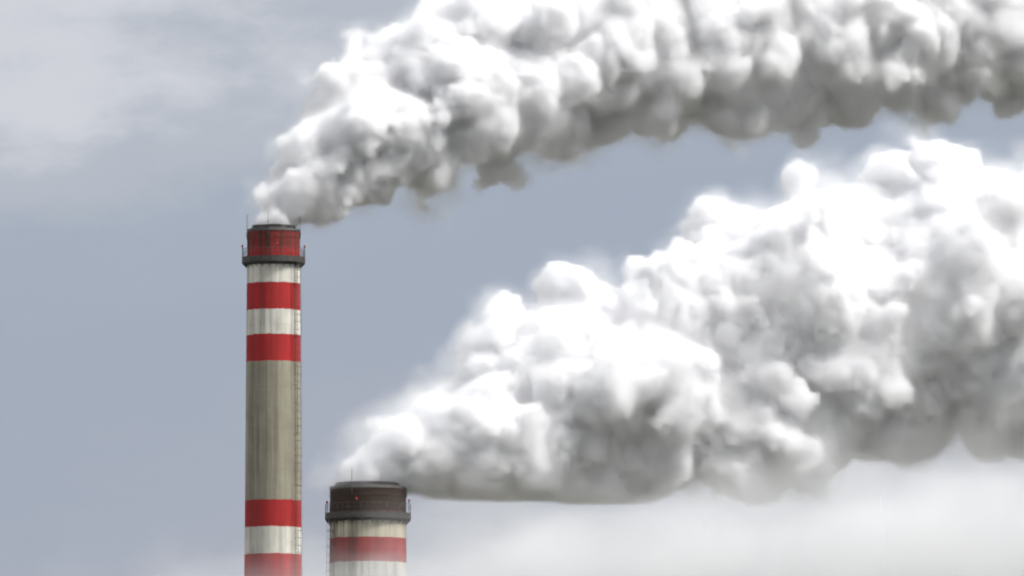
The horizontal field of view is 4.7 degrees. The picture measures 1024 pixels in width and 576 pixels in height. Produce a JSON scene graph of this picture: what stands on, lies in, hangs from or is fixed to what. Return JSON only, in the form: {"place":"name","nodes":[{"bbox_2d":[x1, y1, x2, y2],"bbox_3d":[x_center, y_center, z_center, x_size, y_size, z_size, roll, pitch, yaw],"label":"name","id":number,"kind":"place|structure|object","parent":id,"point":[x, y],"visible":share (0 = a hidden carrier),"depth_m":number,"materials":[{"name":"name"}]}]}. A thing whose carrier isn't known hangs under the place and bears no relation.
{"place":"outdoors","nodes":[
{"label":"outdoors","id":0,"kind":"place"},
{"bbox_2d":[241,216,305,575],"bbox_3d":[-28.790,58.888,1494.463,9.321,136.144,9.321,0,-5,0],"label":"tall chimney","id":1,"kind":"object","parent":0,"point":[273,261],"visible":1,"depth_m":1495.62,"materials":[{"name":"paint"}]},
{"bbox_2d":[325,471,410,575],"bbox_3d":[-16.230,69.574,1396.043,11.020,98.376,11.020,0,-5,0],"label":"short chimney","id":2,"kind":"object","parent":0,"point":[367,521],"visible":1,"depth_m":1395.90,"materials":[{"name":"paint"}]},
{"bbox_2d":[0,0,1023,575],"label":"sky","id":3,"kind":"structure","parent":0,"point":[615,287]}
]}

